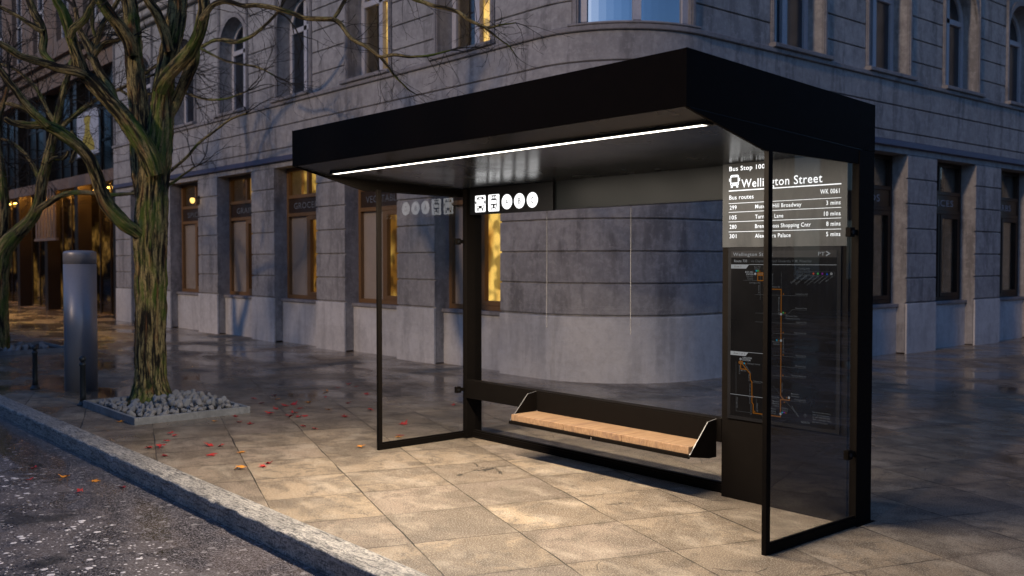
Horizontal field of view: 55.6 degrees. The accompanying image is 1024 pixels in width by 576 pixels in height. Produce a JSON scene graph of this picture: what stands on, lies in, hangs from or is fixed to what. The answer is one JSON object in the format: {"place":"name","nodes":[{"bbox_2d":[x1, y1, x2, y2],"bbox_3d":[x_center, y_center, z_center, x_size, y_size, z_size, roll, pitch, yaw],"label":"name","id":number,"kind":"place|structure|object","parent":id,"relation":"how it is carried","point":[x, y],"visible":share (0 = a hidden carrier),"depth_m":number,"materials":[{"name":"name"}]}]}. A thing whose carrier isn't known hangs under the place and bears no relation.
{"place":"outdoors","nodes":[
{"label":"outdoors","id":0,"kind":"place"},
{"bbox_2d":[0,0,116,318],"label":"neighbouring building","id":1,"kind":"structure","parent":0,"point":[37,263],"depth_m":31.52,"materials":[{"name":"brown glass"}]},
{"bbox_2d":[0,3,2,67],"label":"upper window","id":2,"kind":"structure","parent":1,"relation":"in","point":[1,3],"depth_m":35.62,"materials":[{"name":"black"}]},
{"bbox_2d":[16,0,21,63],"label":"upper window","id":3,"kind":"structure","parent":1,"relation":"in","point":[18,3],"depth_m":33.72,"materials":[{"name":"black"}]},
{"bbox_2d":[37,0,43,51],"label":"upper window","id":4,"kind":"structure","parent":1,"relation":"in","point":[40,2],"depth_m":31.71,"materials":[{"name":"black glass"}]},
{"bbox_2d":[61,0,67,37],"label":"upper window","id":5,"kind":"structure","parent":1,"relation":"in","point":[64,1],"depth_m":29.81,"materials":[{"name":"black"}]},
{"bbox_2d":[76,105,99,159],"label":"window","id":6,"kind":"structure","parent":1,"relation":"hanging from","point":[93,122],"depth_m":27.07,"materials":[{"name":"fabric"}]},
{"bbox_2d":[0,416,327,575],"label":"road","id":7,"kind":"structure","parent":0,"point":[52,523],"depth_m":6.21,"materials":[{"name":"grey asphalt"}]},
{"bbox_2d":[0,395,428,575],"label":"kerb","id":8,"kind":"structure","parent":7,"relation":"on","point":[324,552],"depth_m":6.45,"materials":[{"name":"stone"}]},
{"bbox_2d":[0,292,1023,575],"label":"pavement","id":9,"kind":"structure","parent":0,"point":[946,460],"depth_m":7.62,"materials":[{"name":"stone"}]},
{"bbox_2d":[0,341,63,355],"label":"tree pit","id":10,"kind":"object","parent":9,"relation":"on","point":[53,348],"visible":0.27,"depth_m":16.85,"materials":[{"name":"stone"}]},
{"bbox_2d":[30,345,40,389],"bbox_3d":[-5.932,0.982,12.079,0.124,0.551,0.124,1,2,32],"label":"bollard","id":11,"kind":"object","parent":9,"relation":"on","point":[35,385],"visible":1,"depth_m":12.05,"materials":[{"name":"metal"}]},
{"bbox_2d":[63,250,97,391],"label":"steel column","id":12,"kind":"structure","parent":9,"relation":"on","point":[80,299],"depth_m":11.83,"materials":[{"name":"grey metal"}]},
{"bbox_2d":[77,356,85,405],"bbox_3d":[-4.728,1.021,10.701,0.124,0.551,0.124,-1,2,-40],"label":"bollard","id":13,"kind":"object","parent":9,"relation":"on","point":[82,360],"visible":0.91,"depth_m":10.68,"materials":[{"name":"metal"}]},
{"bbox_2d":[83,395,249,425],"bbox_3d":[-3.718,1.274,10.403,1.200,0.082,1.595,-1,2,-40],"label":"tree pit","id":14,"kind":"object","parent":9,"relation":"on","point":[94,405],"visible":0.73,"depth_m":9.87,"materials":[{"name":"stone"}]},
{"bbox_2d":[128,410,135,416],"bbox_3d":[-3.821,1.268,9.758,0.066,0.088,0.063,-38,3,-37],"label":"stone","id":15,"kind":"object","parent":14,"relation":"in","point":[130,412],"visible":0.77,"depth_m":9.74,"materials":[{"name":"grey stone"}]},
{"bbox_2d":[168,399,174,405],"bbox_3d":[-3.560,1.192,10.163,0.077,0.081,0.056,39,-9,36],"label":"stone","id":16,"kind":"object","parent":14,"relation":"in","point":[171,401],"visible":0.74,"depth_m":10.14,"materials":[{"name":"grey stone"}]},
{"bbox_2d":[171,389,181,396],"bbox_3d":[-3.708,1.183,10.739,0.108,0.073,0.095,30,51,9],"label":"stone","id":17,"kind":"object","parent":14,"relation":"in","point":[175,391],"visible":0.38,"depth_m":10.72,"materials":[{"name":"grey stone"}]},
{"bbox_2d":[176,402,182,408],"bbox_3d":[-3.401,1.202,9.938,0.060,0.065,0.074,0,2,7],"label":"stone","id":18,"kind":"object","parent":14,"relation":"in","point":[180,405],"visible":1,"depth_m":9.92,"materials":[{"name":"grey stone"}]},
{"bbox_2d":[198,391,204,398],"bbox_3d":[-3.392,1.172,10.612,0.067,0.094,0.049,-3,10,-32],"label":"stone","id":19,"kind":"object","parent":14,"relation":"in","point":[200,393],"visible":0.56,"depth_m":10.59,"materials":[{"name":"grey stone"}]},
{"bbox_2d":[211,397,215,406],"bbox_3d":[-3.154,1.200,10.237,0.054,0.100,0.066,1,2,37],"label":"stone","id":20,"kind":"object","parent":14,"relation":"in","point":[213,402],"visible":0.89,"depth_m":10.22,"materials":[{"name":"grey stone"}]},
{"bbox_2d":[0,0,333,348],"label":"bare tree","id":21,"kind":"object","parent":9,"relation":"on","point":[14,236],"visible":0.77,"depth_m":16.95,"materials":[{"name":"brown plant"}]},
{"bbox_2d":[0,0,573,404],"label":"bare tree","id":22,"kind":"object","parent":9,"relation":"on","point":[147,129],"visible":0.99,"depth_m":10.56,"materials":[{"name":"brown plant"}]},
{"bbox_2d":[292,47,874,555],"bbox_3d":[0.232,0.085,6.880,1.794,2.642,4.050,-1,2,-40],"label":"bus shelter","id":23,"kind":"object","parent":9,"relation":"on","point":[780,167],"visible":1,"depth_m":6.14,"materials":[{"name":"black metal"}]},
{"bbox_2d":[95,0,1023,383],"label":"corner building","id":24,"kind":"structure","parent":0,"point":[267,242],"depth_m":16.66,"materials":[{"name":"stone"}]},
{"bbox_2d":[146,66,150,104],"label":"arched window","id":25,"kind":"structure","parent":24,"relation":"in","point":[148,79],"depth_m":24.70,"materials":[{"name":"black glass"}]},
{"bbox_2d":[184,80,193,122],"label":"arched window","id":26,"kind":"structure","parent":24,"relation":"in","point":[188,112],"depth_m":22.78,"materials":[{"name":"black glass"}]},
{"bbox_2d":[181,182,199,292],"bbox_3d":[-7.309,-1.052,22.928,0.552,3.200,2.150,-1,2,-40],"label":"shop window","id":27,"kind":"structure","parent":24,"relation":"in","point":[190,255],"depth_m":22.95,"materials":[{"name":"brown wood"}]},
{"bbox_2d":[190,196,199,203],"bbox_3d":[-7.069,-1.966,21.627,0.204,0.180,0.110,-1,2,-40],"label":"wall lamp","id":28,"kind":"object","parent":24,"relation":"attached to","point":[192,200],"visible":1,"depth_m":21.62,"materials":[{"name":"yellow metal"}]},
{"bbox_2d":[232,23,244,109],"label":"arched window","id":29,"kind":"structure","parent":24,"relation":"in","point":[238,50],"depth_m":20.71,"materials":[{"name":"black"}]},
{"bbox_2d":[229,174,252,295],"bbox_3d":[-5.575,-0.995,20.899,0.552,3.200,2.170,-1,2,-40],"label":"shop window","id":30,"kind":"structure","parent":24,"relation":"in","point":[240,212],"depth_m":20.87,"materials":[{"name":"brown wood"}]},
{"bbox_2d":[290,0,308,93],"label":"arched window","id":31,"kind":"structure","parent":24,"relation":"in","point":[301,26],"depth_m":18.67,"materials":[{"name":"black"}]},
{"bbox_2d":[287,168,317,299],"bbox_3d":[-3.857,-0.937,18.888,0.552,3.200,2.160,-1,2,-40],"label":"shop window","id":32,"kind":"structure","parent":24,"relation":"in","point":[301,208],"depth_m":18.90,"materials":[{"name":"brown wood"}]},
{"bbox_2d":[361,0,387,74],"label":"arched window","id":33,"kind":"structure","parent":24,"relation":"in","point":[383,7],"depth_m":16.65,"materials":[{"name":"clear glass"}]},
{"bbox_2d":[358,189,398,304],"bbox_3d":[-2.139,-0.880,16.878,0.552,3.200,2.130,-1,2,-40],"label":"shop window","id":34,"kind":"structure","parent":24,"relation":"in","point":[366,199],"depth_m":16.94,"materials":[{"name":"brown glass"}]},
{"bbox_2d":[452,0,489,48],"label":"arched window","id":35,"kind":"structure","parent":24,"relation":"in","point":[478,3],"depth_m":14.64,"materials":[{"name":"clear glass"}]},
{"bbox_2d":[449,197,501,310],"bbox_3d":[-0.428,-0.823,14.875,0.552,3.200,2.080,-1,2,-40],"label":"shop window","id":36,"kind":"structure","parent":24,"relation":"in","point":[490,223],"depth_m":15.05,"materials":[{"name":"yellow glass"}]},
{"bbox_2d":[580,0,687,23],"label":"corner window","id":37,"kind":"structure","parent":24,"relation":"in","point":[676,11],"depth_m":12.60,"materials":[{"name":"blue glass"}]},
{"bbox_2d":[775,0,807,49],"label":"arched window","id":38,"kind":"structure","parent":24,"relation":"in","point":[791,16],"depth_m":14.74,"materials":[{"name":"blue"}]},
{"bbox_2d":[870,0,893,70],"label":"arched window","id":39,"kind":"structure","parent":24,"relation":"in","point":[882,11],"depth_m":16.46,"materials":[{"name":"blue"}]},
{"bbox_2d":[873,153,891,303],"bbox_3d":[5.969,-0.873,16.609,2.070,3.200,0.552,-1,2,-40],"label":"shop window","id":40,"kind":"structure","parent":24,"relation":"in","point":[882,194],"depth_m":16.68,"materials":[{"name":"brown wood"}]},
{"bbox_2d":[934,162,960,300],"bbox_3d":[7.943,-0.920,18.294,2.040,3.200,0.552,-1,2,-40],"label":"shop window","id":41,"kind":"structure","parent":24,"relation":"in","point":[948,205],"depth_m":18.21,"materials":[{"name":"brown wood"}]},
{"bbox_2d":[946,0,963,87],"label":"arched window","id":42,"kind":"structure","parent":24,"relation":"in","point":[955,27],"depth_m":18.16,"materials":[{"name":"blue"}]},
{"bbox_2d":[998,171,1018,296],"bbox_3d":[9.923,-0.969,19.985,2.030,3.200,0.552,-1,2,-40],"label":"shop window","id":43,"kind":"structure","parent":24,"relation":"in","point":[1009,210],"depth_m":19.96,"materials":[{"name":"brown wood"}]},
{"bbox_2d":[1009,13,1020,102],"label":"arched window","id":44,"kind":"structure","parent":24,"relation":"in","point":[1015,35],"depth_m":19.88,"materials":[{"name":"black"}]},
{"label":"stone","id":45,"kind":"object","parent":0,"visible":0},
{"bbox_2d":[195,398,202,406],"bbox_3d":[-3.261,1.196,10.118,0.086,0.095,0.061,1,12,17],"label":"stone","id":46,"kind":"object","parent":45,"relation":"on","point":[198,401],"visible":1,"depth_m":10.10,"materials":[{"name":"grey stone"}]},
{"label":"stone","id":47,"kind":"object","parent":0,"visible":0},
{"bbox_2d":[182,398,190,406],"bbox_3d":[-3.381,1.186,10.097,0.091,0.098,0.063,-28,10,-25],"label":"stone","id":48,"kind":"object","parent":47,"relation":"on","point":[186,402],"visible":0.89,"depth_m":10.07,"materials":[{"name":"grey stone"}]},
{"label":"stone","id":49,"kind":"object","parent":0,"visible":0},
{"bbox_2d":[154,395,160,401],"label":"stone","id":50,"kind":"object","parent":49,"relation":"on","point":[156,398],"visible":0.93,"depth_m":10.39,"materials":[{"name":"grey stone"}]}
]}

